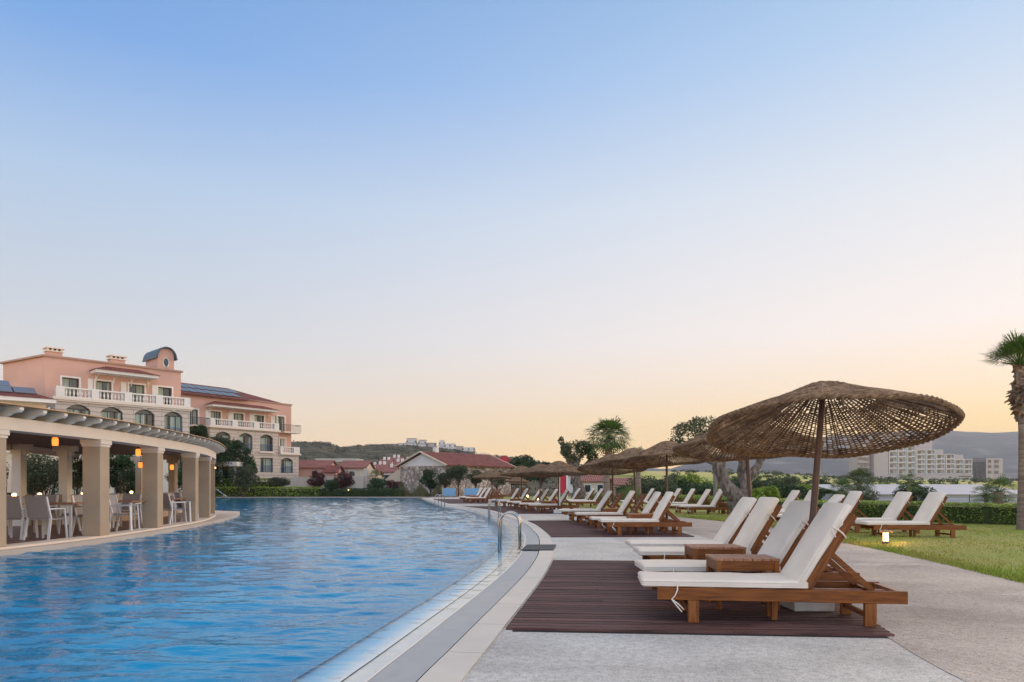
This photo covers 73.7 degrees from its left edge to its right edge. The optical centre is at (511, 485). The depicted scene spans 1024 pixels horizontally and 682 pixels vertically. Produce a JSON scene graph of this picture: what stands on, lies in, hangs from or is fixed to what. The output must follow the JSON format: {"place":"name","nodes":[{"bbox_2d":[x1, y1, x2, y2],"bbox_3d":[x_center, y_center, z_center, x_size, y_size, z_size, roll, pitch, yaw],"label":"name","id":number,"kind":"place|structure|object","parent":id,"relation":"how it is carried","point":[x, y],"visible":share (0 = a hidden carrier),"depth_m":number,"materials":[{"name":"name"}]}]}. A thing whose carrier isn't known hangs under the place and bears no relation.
{"place":"outdoors","nodes":[
{"label":"outdoors","id":0,"kind":"place"},
{"bbox_2d":[6,513,181,543],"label":"terrace paving","id":1,"kind":"structure","parent":0,"point":[31,536],"depth_m":16.86,"materials":[{"name":"wood"}]},
{"bbox_2d":[6,496,38,539],"bbox_3d":[-10.548,0.679,14.516,0.594,0.916,0.597,0,0,-4],"label":"dining chair","id":2,"kind":"object","parent":1,"relation":"on","point":[14,509],"visible":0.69,"depth_m":14.30,"materials":[{"name":"silver metal"}]},
{"bbox_2d":[22,495,58,532],"bbox_3d":[-11.205,0.679,16.234,0.594,0.916,0.597,0,0,-8],"label":"dining chair","id":3,"kind":"object","parent":1,"relation":"on","point":[52,498],"visible":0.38,"depth_m":16.46,"materials":[{"name":"silver metal"}]},
{"bbox_2d":[22,496,67,539],"bbox_3d":[-9.852,0.679,14.416,0.594,0.916,0.597,0,0,4],"label":"dining chair","id":4,"kind":"object","parent":1,"relation":"on","point":[37,508],"visible":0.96,"depth_m":14.19,"materials":[{"name":"silver metal"}]},
{"bbox_2d":[22,502,82,536],"bbox_3d":[-10.250,0.762,15.400,1.100,0.745,0.840,0,0,-4],"label":"dining table","id":5,"kind":"object","parent":1,"relation":"on","point":[70,504],"visible":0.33,"depth_m":15.05,"materials":[{"name":"brown wood"}]},
{"bbox_2d":[53,454,82,493],"bbox_3d":[-15.961,0.061,25.045,1.426,2.490,1.420,0,0,-29],"label":"olive tree","id":6,"kind":"object","parent":1,"relation":"on","point":[77,466],"visible":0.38,"depth_m":24.77,"materials":[{"name":"green plant"}]},
{"bbox_2d":[71,495,109,534],"bbox_3d":[-9.814,0.679,15.903,0.597,0.916,0.594,0,0,5],"label":"dining chair","id":7,"kind":"object","parent":1,"relation":"on","point":[78,509],"visible":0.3,"depth_m":15.77,"materials":[{"name":"silver metal"}]},
{"bbox_2d":[6,492,180,525],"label":"terrace parapet","id":8,"kind":"structure","parent":1,"relation":"on","point":[126,517],"depth_m":20.29,"materials":[{"name":"stone"}]},
{"bbox_2d":[0,513,215,549],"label":"terrace kerb","id":9,"kind":"structure","parent":1,"relation":"on","point":[54,541],"depth_m":14.72,"materials":[{"name":"beige stone"}]},
{"bbox_2d":[0,402,225,546],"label":"curved pergola","id":10,"kind":"object","parent":1,"relation":"on","point":[95,441],"visible":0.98,"depth_m":17.74,"materials":[{"name":"stone"}]},
{"bbox_2d":[109,455,134,493],"bbox_3d":[-15.950,-0.047,28.022,1.892,2.700,1.685,0,0,0],"label":"olive tree","id":11,"kind":"object","parent":1,"relation":"on","point":[119,463],"visible":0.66,"depth_m":27.87,"materials":[{"name":"green plant"}]},
{"bbox_2d":[109,494,139,530],"bbox_3d":[-9.583,0.679,16.844,0.597,0.916,0.594,0,0,-10],"label":"dining chair","id":12,"kind":"object","parent":1,"relation":"on","point":[114,505],"visible":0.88,"depth_m":16.83,"materials":[{"name":"silver metal"}]},
{"bbox_2d":[112,493,141,527],"bbox_3d":[-10.456,0.679,18.583,0.594,0.916,0.597,0,0,-10],"label":"dining chair","id":13,"kind":"object","parent":1,"relation":"on","point":[137,496],"visible":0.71,"depth_m":18.78,"materials":[{"name":"silver metal"}]},
{"bbox_2d":[163,493,186,523],"bbox_3d":[-9.917,0.679,19.921,0.594,0.916,0.597,0,0,30],"label":"dining chair","id":14,"kind":"object","parent":1,"relation":"on","point":[167,504],"visible":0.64,"depth_m":19.69,"materials":[{"name":"silver metal"}]},
{"bbox_2d":[0,510,239,555],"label":"terrace floor","id":15,"kind":"structure","parent":0,"point":[220,516],"depth_m":15.25,"materials":[{"name":"stone"}]},
{"bbox_2d":[0,498,502,681],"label":"pool water","id":16,"kind":"structure","parent":0,"point":[85,613],"depth_m":8.14,"materials":[{"name":"blue liquid"}]},
{"bbox_2d":[215,497,427,497],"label":"pool deck","id":17,"kind":"structure","parent":0,"point":[322,497],"depth_m":67.12,"materials":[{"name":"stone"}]},
{"bbox_2d":[398,483,441,496],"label":"ornamental grass","id":18,"kind":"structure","parent":0,"point":[420,492],"depth_m":73.71,"materials":[{"name":"green plant"}]},
{"bbox_2d":[341,558,519,681],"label":"pool basin","id":19,"kind":"object","parent":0,"point":[415,629],"depth_m":7.26,"materials":[{"name":"tile"}]},
{"bbox_2d":[343,508,524,681],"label":"pool ledge","id":20,"kind":"object","parent":19,"relation":"on","point":[367,671],"visible":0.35,"depth_m":5.85,"materials":[{"name":"tile"}]},
{"bbox_2d":[121,512,514,681],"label":"pool slope","id":21,"kind":"structure","parent":20,"relation":"on","point":[344,664],"depth_m":5.89,"materials":[{"name":"tile"}]},
{"bbox_2d":[364,498,525,681],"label":"pool edge","id":22,"kind":"object","parent":19,"relation":"on","point":[395,658],"visible":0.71,"depth_m":6.42,"materials":[{"name":"stone"}]},
{"bbox_2d":[368,498,538,681],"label":"pool grating","id":23,"kind":"object","parent":22,"relation":"on","point":[417,661],"visible":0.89,"depth_m":5.79,"materials":[{"name":"grey plastic"}]},
{"bbox_2d":[498,511,522,600],"bbox_3d":[-0.037,1.320,13.000,0.465,1.660,0.588,0,0,3],"label":"pool ladder","id":24,"kind":"object","parent":22,"relation":"attached to","point":[516,515],"visible":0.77,"depth_m":12.74,"materials":[{"name":"metal"}]},
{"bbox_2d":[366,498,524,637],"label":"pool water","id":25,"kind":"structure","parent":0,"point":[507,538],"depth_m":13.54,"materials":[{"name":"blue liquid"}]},
{"bbox_2d":[0,0,1023,469],"label":"sky","id":26,"kind":"structure","parent":0,"point":[508,228],"materials":[{"name":"blue"}]},
{"bbox_2d":[291,431,1017,681],"bbox_3d":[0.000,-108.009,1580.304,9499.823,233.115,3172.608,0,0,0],"label":"terrain","id":27,"kind":"structure","parent":0,"point":[980,445],"depth_m":1838.12,"materials":[{"name":"green plant"}]},
{"bbox_2d":[189,424,211,438],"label":"evergreen tree","id":28,"kind":"object","parent":27,"relation":"on","point":[200,430],"visible":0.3,"depth_m":68.41,"materials":[{"name":"green plant"}]},
{"bbox_2d":[211,434,233,486],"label":"evergreen tree","id":29,"kind":"object","parent":27,"relation":"on","point":[218,473],"visible":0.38,"depth_m":75.55,"materials":[{"name":"green plant"}]},
{"bbox_2d":[216,437,244,481],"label":"evergreen tree","id":30,"kind":"object","parent":27,"relation":"on","point":[237,444],"visible":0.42,"depth_m":77.29,"materials":[{"name":"green plant"}]},
{"bbox_2d":[228,464,260,496],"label":"olive tree","id":31,"kind":"object","parent":27,"relation":"on","point":[243,474],"visible":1,"depth_m":69.94,"materials":[{"name":"green plant"}]},
{"bbox_2d":[235,443,257,480],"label":"evergreen tree","id":32,"kind":"object","parent":27,"relation":"on","point":[245,452],"visible":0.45,"depth_m":77.47,"materials":[{"name":"green plant"}]},
{"bbox_2d":[215,486,324,496],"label":"hedge","id":33,"kind":"object","parent":27,"relation":"on","point":[275,492],"visible":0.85,"depth_m":72.81,"materials":[{"name":"green plant"}]},
{"bbox_2d":[306,470,324,488],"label":"shrub","id":34,"kind":"object","parent":27,"relation":"on","point":[319,481],"visible":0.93,"depth_m":78.46,"materials":[{"name":"brown plant"}]},
{"bbox_2d":[299,460,337,476],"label":"tiled house","id":35,"kind":"structure","parent":27,"relation":"on","point":[307,468],"depth_m":96.59,"materials":[{"name":"red tile"}]},
{"bbox_2d":[322,465,343,476],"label":"tiled house","id":36,"kind":"structure","parent":27,"relation":"on","point":[329,470],"depth_m":90.55,"materials":[{"name":"red tile"}]},
{"bbox_2d":[292,468,374,489],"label":"garden wall","id":37,"kind":"structure","parent":27,"relation":"on","point":[361,482],"depth_m":79.30,"materials":[{"name":"stone"}]},
{"bbox_2d":[333,470,354,487],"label":"shrub","id":38,"kind":"object","parent":27,"relation":"on","point":[342,483],"visible":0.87,"depth_m":78.42,"materials":[{"name":"brown plant"}]},
{"bbox_2d":[339,460,375,475],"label":"tiled house","id":39,"kind":"structure","parent":27,"relation":"on","point":[354,467],"depth_m":94.62,"materials":[{"name":"red tile"}]},
{"bbox_2d":[321,487,403,496],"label":"hedge","id":40,"kind":"object","parent":27,"relation":"on","point":[368,492],"visible":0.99,"depth_m":72.83,"materials":[{"name":"green plant"}]},
{"bbox_2d":[419,469,441,492],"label":"olive tree","id":41,"kind":"object","parent":27,"relation":"on","point":[428,474],"visible":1,"depth_m":74.17,"materials":[{"name":"green plant"}]},
{"bbox_2d":[385,447,515,496],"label":"stone gable house","id":42,"kind":"structure","parent":27,"relation":"on","point":[409,473],"depth_m":80.68,"materials":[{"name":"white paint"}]},
{"bbox_2d":[291,440,618,489],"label":"hillside scrub","id":43,"kind":"object","parent":27,"relation":"on","point":[416,451],"visible":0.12,"depth_m":319.98,"materials":[{"name":"green plant"}]},
{"bbox_2d":[445,464,468,495],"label":"olive tree","id":44,"kind":"object","parent":27,"relation":"on","point":[457,471],"visible":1,"depth_m":73.10,"materials":[{"name":"green plant"}]},
{"bbox_2d":[507,454,539,487],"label":"broadleaf tree","id":45,"kind":"object","parent":27,"relation":"on","point":[525,460],"visible":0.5,"depth_m":91.31,"materials":[{"name":"green plant"}]},
{"bbox_2d":[557,436,598,498],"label":"olive tree","id":46,"kind":"object","parent":27,"relation":"on","point":[571,457],"visible":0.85,"depth_m":45.78,"materials":[{"name":"green plant"}]},
{"bbox_2d":[581,475,603,494],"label":"village house","id":47,"kind":"structure","parent":27,"relation":"on","point":[595,482],"depth_m":92.00,"materials":[{"name":"beige paint"}]},
{"bbox_2d":[582,416,635,501],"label":"fan palm","id":48,"kind":"object","parent":27,"relation":"on","point":[608,428],"visible":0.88,"depth_m":44.64,"materials":[{"name":"green plant"}]},
{"bbox_2d":[641,479,676,493],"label":"shrub","id":49,"kind":"object","parent":27,"relation":"on","point":[646,487],"visible":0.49,"depth_m":57.75,"materials":[{"name":"green plant"}]},
{"bbox_2d":[668,416,786,514],"bbox_3d":[8.077,-0.535,25.500,4.805,4.251,1.832,0,0,0],"label":"olive tree","id":50,"kind":"object","parent":27,"relation":"on","point":[734,494],"visible":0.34,"depth_m":25.34,"materials":[{"name":"grey plant"}]},
{"bbox_2d":[754,485,780,497],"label":"shrub","id":51,"kind":"object","parent":27,"relation":"on","point":[766,491],"visible":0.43,"depth_m":47.37,"materials":[{"name":"green plant"}]},
{"bbox_2d":[823,477,854,498],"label":"fan palm","id":52,"kind":"object","parent":27,"relation":"on","point":[841,491],"visible":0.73,"depth_m":41.89,"materials":[{"name":"green plant"}]},
{"bbox_2d":[671,469,1017,485],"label":"field scrub","id":53,"kind":"object","parent":27,"relation":"on","point":[880,479],"visible":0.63,"depth_m":196.25,"materials":[{"name":"green plant"}]},
{"bbox_2d":[841,466,875,494],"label":"fan palm","id":54,"kind":"object","parent":27,"relation":"on","point":[859,483],"visible":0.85,"depth_m":45.67,"materials":[{"name":"green plant"}]},
{"bbox_2d":[895,470,921,492],"bbox_3d":[23.226,0.180,39.983,1.848,2.240,1.797,0,0,0],"label":"fan palm","id":55,"kind":"object","parent":27,"relation":"on","point":[908,484],"visible":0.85,"depth_m":39.93,"materials":[{"name":"green plant"}]},
{"bbox_2d":[892,481,936,500],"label":"shrub","id":56,"kind":"object","parent":27,"relation":"on","point":[923,492],"visible":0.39,"depth_m":40.39,"materials":[{"name":"green plant"}]},
{"bbox_2d":[849,435,1002,480],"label":"stepped hotel block","id":57,"kind":"structure","parent":27,"relation":"on","point":[925,461],"depth_m":400.33,"materials":[{"name":"white paint"}]},
{"bbox_2d":[978,473,1017,504],"bbox_3d":[25.662,0.307,35.975,2.155,1.987,2.092,0,0,21],"label":"fan palm","id":58,"kind":"object","parent":27,"relation":"on","point":[999,497],"visible":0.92,"depth_m":35.83,"materials":[{"name":"green plant"}]},
{"bbox_2d":[979,329,1023,529],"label":"fan palm","id":59,"kind":"object","parent":27,"relation":"on","point":[1012,348],"visible":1,"depth_m":17.84,"materials":[{"name":"green plant"}]},
{"bbox_2d":[430,497,964,681],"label":"pool pavement","id":60,"kind":"structure","parent":0,"point":[508,656],"depth_m":4.79,"materials":[{"name":"grey concrete"}]},
{"bbox_2d":[417,498,552,681],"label":"pool coping","id":61,"kind":"object","parent":60,"relation":"on","point":[458,660],"visible":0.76,"depth_m":5.75,"materials":[{"name":"stone"}]},
{"bbox_2d":[472,469,511,503],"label":"straw parasol","id":62,"kind":"object","parent":60,"relation":"on","point":[490,474],"visible":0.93,"depth_m":42.61,"materials":[{"name":"wicker"}]},
{"bbox_2d":[464,506,561,513],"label":"deck","id":63,"kind":"structure","parent":60,"relation":"on","point":[518,510],"depth_m":32.20,"materials":[{"name":"brown wood"}]},
{"bbox_2d":[499,466,530,506],"bbox_3d":[0.538,0.035,37.970,2.504,2.289,2.496,0,0,0],"label":"straw parasol","id":64,"kind":"object","parent":63,"relation":"on","point":[515,470],"visible":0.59,"depth_m":37.71,"materials":[{"name":"wicker"}]},
{"bbox_2d":[514,464,564,509],"bbox_3d":[1.373,0.062,32.978,2.534,2.236,2.515,0,0,0],"label":"straw parasol","id":65,"kind":"object","parent":63,"relation":"on","point":[525,472],"visible":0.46,"depth_m":32.98,"materials":[{"name":"wicker"}]},
{"bbox_2d":[528,489,578,512],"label":"sun lounger","id":66,"kind":"object","parent":63,"relation":"on","point":[554,506],"visible":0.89,"depth_m":29.75,"materials":[{"name":"white fabric"}]},
{"bbox_2d":[530,461,588,512],"bbox_3d":[1.988,0.064,28.976,2.526,2.232,2.521,0,0,0],"label":"straw parasol","id":67,"kind":"object","parent":63,"relation":"on","point":[558,468],"visible":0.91,"depth_m":28.62,"materials":[{"name":"wicker"}]},
{"bbox_2d":[528,520,693,536],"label":"deck","id":68,"kind":"structure","parent":60,"relation":"on","point":[562,528],"depth_m":17.50,"materials":[{"name":"brown wood"}]},
{"bbox_2d":[558,490,612,520],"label":"sun lounger","id":69,"kind":"object","parent":68,"relation":"on","point":[604,501],"visible":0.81,"depth_m":22.89,"materials":[{"name":"white fabric"}]},
{"bbox_2d":[574,491,638,524],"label":"sun lounger","id":70,"kind":"object","parent":68,"relation":"on","point":[626,503],"visible":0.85,"depth_m":20.17,"materials":[{"name":"white fabric"}]},
{"bbox_2d":[585,494,650,527],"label":"sun lounger","id":71,"kind":"object","parent":68,"relation":"on","point":[636,507],"visible":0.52,"depth_m":19.13,"materials":[{"name":"brown wood"}]},
{"bbox_2d":[589,492,673,531],"bbox_3d":[3.093,0.665,17.481,2.167,1.022,0.626,0,0,0],"label":"sun lounger","id":72,"kind":"object","parent":68,"relation":"on","point":[653,502],"visible":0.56,"depth_m":17.23,"materials":[{"name":"white fabric"}]},
{"bbox_2d":[595,448,671,501],"bbox_3d":[3.907,-0.019,21.937,2.436,2.398,2.426,0,0,0],"label":"straw parasol","id":73,"kind":"object","parent":68,"relation":"on","point":[620,457],"visible":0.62,"depth_m":21.93,"materials":[{"name":"wicker"}]},
{"bbox_2d":[598,492,691,534],"bbox_3d":[3.197,0.661,16.502,2.167,1.029,0.626,0,0,-1],"label":"sun lounger","id":74,"kind":"object","parent":68,"relation":"on","point":[655,520],"visible":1,"depth_m":16.23,"materials":[{"name":"white fabric"}]},
{"bbox_2d":[622,441,713,529],"bbox_3d":[4.187,-0.013,18.345,2.460,2.386,2.432,0,0,0],"label":"straw parasol","id":75,"kind":"object","parent":68,"relation":"on","point":[658,450],"visible":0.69,"depth_m":18.87,"materials":[{"name":"wicker"}]},
{"bbox_2d":[577,454,646,501],"bbox_3d":[3.548,0.026,24.129,2.497,2.307,2.475,0,0,0],"label":"straw parasol","id":76,"kind":"object","parent":60,"relation":"on","point":[588,465],"visible":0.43,"depth_m":24.82,"materials":[{"name":"wicker"}]},
{"bbox_2d":[512,630,888,637],"bbox_3d":[1.842,1.199,7.918,3.296,0.001,5.186,0,0,10],"label":"deck underlay","id":77,"kind":"object","parent":60,"relation":"on","point":[698,634],"visible":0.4,"depth_m":5.49,"materials":[{"name":"black"}]},
{"bbox_2d":[506,560,894,636],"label":"deck","id":78,"kind":"structure","parent":77,"relation":"on","point":[596,595],"depth_m":6.30,"materials":[{"name":"brown wood"}]},
{"bbox_2d":[625,497,763,551],"bbox_3d":[2.760,0.671,9.876,2.167,1.010,0.626,0,0,2],"label":"sun lounger","id":79,"kind":"object","parent":78,"relation":"on","point":[730,528],"visible":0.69,"depth_m":9.65,"materials":[{"name":"white fabric"}]},
{"bbox_2d":[633,497,781,559],"bbox_3d":[2.685,0.662,8.776,2.167,1.029,0.626,0,0,1],"label":"sun lounger","id":80,"kind":"object","parent":78,"relation":"on","point":[756,526],"visible":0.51,"depth_m":8.53,"materials":[{"name":"white fabric"}]},
{"bbox_2d":[684,544,746,559],"bbox_3d":[2.329,0.933,7.860,0.597,0.485,0.440,0,0,1],"label":"side table","id":81,"kind":"object","parent":78,"relation":"on","point":[695,551],"visible":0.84,"depth_m":7.65,"materials":[{"name":"brown wood"}]},
{"bbox_2d":[705,554,779,609],"bbox_3d":[2.239,0.933,6.660,0.597,0.485,0.440,0,0,3],"label":"side table","id":82,"kind":"object","parent":78,"relation":"on","point":[763,563],"visible":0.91,"depth_m":6.46,"materials":[{"name":"brown wood"}]},
{"bbox_2d":[635,500,859,580],"bbox_3d":[2.416,0.666,7.161,2.167,1.019,0.626,0,0,1],"label":"sun lounger","id":83,"kind":"object","parent":78,"relation":"on","point":[785,536],"visible":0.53,"depth_m":6.94,"materials":[{"name":"white fabric"}]},
{"bbox_2d":[638,502,907,626],"bbox_3d":[2.231,0.663,6.053,2.167,1.027,0.626,0,0,7],"label":"sun lounger","id":84,"kind":"object","parent":78,"relation":"on","point":[797,577],"visible":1,"depth_m":5.82,"materials":[{"name":"white fabric"}]},
{"bbox_2d":[705,381,964,610],"bbox_3d":[3.119,0.070,6.775,2.323,2.211,2.307,0,0,0],"label":"straw parasol","id":85,"kind":"object","parent":78,"relation":"on","point":[752,418],"visible":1,"depth_m":7.03,"materials":[{"name":"wicker"}]},
{"bbox_2d":[672,423,823,496],"bbox_3d":[3.901,0.035,11.442,2.391,2.325,2.368,0,0,0],"label":"straw parasol","id":86,"kind":"object","parent":60,"relation":"on","point":[693,445],"visible":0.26,"depth_m":12.07,"materials":[{"name":"wicker"}]},
{"bbox_2d":[500,496,1023,582],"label":"lawn","id":87,"kind":"structure","parent":0,"point":[966,553],"depth_m":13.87,"materials":[{"name":"plant"}]},
{"bbox_2d":[669,489,720,512],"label":"sun lounger","id":88,"kind":"object","parent":87,"relation":"on","point":[703,499],"visible":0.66,"depth_m":28.85,"materials":[{"name":"white fabric"}]},
{"bbox_2d":[678,489,729,513],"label":"sun lounger","id":89,"kind":"object","parent":87,"relation":"on","point":[716,500],"visible":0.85,"depth_m":27.31,"materials":[{"name":"white fabric"}]},
{"bbox_2d":[675,494,828,509],"bbox_3d":[10.689,0.868,33.592,2.106,0.777,17.402,0,0,-4],"label":"hedge","id":90,"kind":"object","parent":87,"relation":"on","point":[682,497],"visible":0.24,"depth_m":33.45,"materials":[{"name":"green plant"}]},
{"bbox_2d":[843,491,869,529],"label":"sun lounger","id":91,"kind":"object","parent":87,"relation":"on","point":[853,499],"visible":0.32,"depth_m":17.81,"materials":[{"name":"white fabric"}]},
{"bbox_2d":[848,492,919,533],"bbox_3d":[8.954,0.660,16.680,2.167,1.020,0.626,0,0,0],"label":"sun lounger","id":92,"kind":"object","parent":87,"relation":"on","point":[897,506],"visible":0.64,"depth_m":16.47,"materials":[{"name":"white fabric"}]},
{"bbox_2d":[855,492,966,537],"bbox_3d":[8.903,0.658,15.283,2.167,1.025,0.626,0,0,0],"label":"sun lounger","id":93,"kind":"object","parent":87,"relation":"on","point":[928,511],"visible":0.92,"depth_m":15.03,"materials":[{"name":"white fabric"}]},
{"bbox_2d":[810,484,1016,502],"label":"white shed","id":94,"kind":"structure","parent":87,"relation":"on","point":[958,493],"depth_m":47.92,"materials":[{"name":"white paint"}]},
{"bbox_2d":[853,500,1016,524],"bbox_3d":[13.869,0.853,21.239,2.131,0.768,8.140,0,0,-39],"label":"hedge","id":95,"kind":"object","parent":87,"relation":"on","point":[981,513],"visible":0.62,"depth_m":20.45,"materials":[{"name":"green plant"}]},
{"bbox_2d":[562,507,1023,681],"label":"garden path","id":96,"kind":"structure","parent":0,"point":[967,625],"depth_m":6.43,"materials":[{"name":"grey concrete"}]},
{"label":"garden lawn","id":97,"kind":"structure","parent":0,"visible":0},
{"bbox_2d":[27,453,73,494],"bbox_3d":[-17.464,0.021,25.461,2.114,2.588,2.189,0,0,-33],"label":"olive tree","id":98,"kind":"object","parent":97,"relation":"on","point":[38,479],"visible":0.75,"depth_m":25.21,"materials":[{"name":"green plant"}]},
{"label":"garden ground","id":99,"kind":"structure","parent":0,"visible":0},
{"bbox_2d":[0,380,56,407],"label":"hotel annex","id":100,"kind":"object","parent":99,"relation":"on","point":[26,396],"visible":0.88,"depth_m":51.79,"materials":[{"name":"beige paint"}]},
{"bbox_2d":[6,450,167,494],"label":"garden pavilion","id":101,"kind":"structure","parent":99,"relation":"on","point":[111,489],"depth_m":45.12,"materials":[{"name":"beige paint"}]},
{"bbox_2d":[0,346,300,491],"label":"hotel building","id":102,"kind":"structure","parent":99,"relation":"on","point":[155,391],"depth_m":63.99,"materials":[{"name":"paint"}]},
{"bbox_2d":[60,375,80,396],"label":"window","id":103,"kind":"structure","parent":102,"relation":"in","point":[68,381],"depth_m":59.28,"materials":[{"name":"white glass"}]},
{"bbox_2d":[94,379,112,399],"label":"window","id":104,"kind":"structure","parent":102,"relation":"in","point":[100,385],"depth_m":61.19,"materials":[{"name":"white glass"}]},
{"bbox_2d":[101,407,121,419],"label":"window","id":105,"kind":"structure","parent":102,"relation":"in","point":[109,412],"depth_m":60.21,"materials":[{"name":"grey glass"}]},
{"bbox_2d":[127,382,145,402],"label":"window","id":106,"kind":"structure","parent":102,"relation":"in","point":[138,388],"depth_m":63.19,"materials":[{"name":"white glass"}]},
{"bbox_2d":[135,410,153,425],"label":"window","id":107,"kind":"structure","parent":102,"relation":"in","point":[145,417],"depth_m":62.21,"materials":[{"name":"grey glass"}]},
{"bbox_2d":[164,412,181,431],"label":"window","id":108,"kind":"structure","parent":102,"relation":"in","point":[172,421],"depth_m":64.08,"materials":[{"name":"grey glass"}]},
{"bbox_2d":[215,478,274,488],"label":"hedge","id":109,"kind":"object","parent":99,"relation":"on","point":[230,484],"visible":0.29,"depth_m":75.94,"materials":[{"name":"green plant"}]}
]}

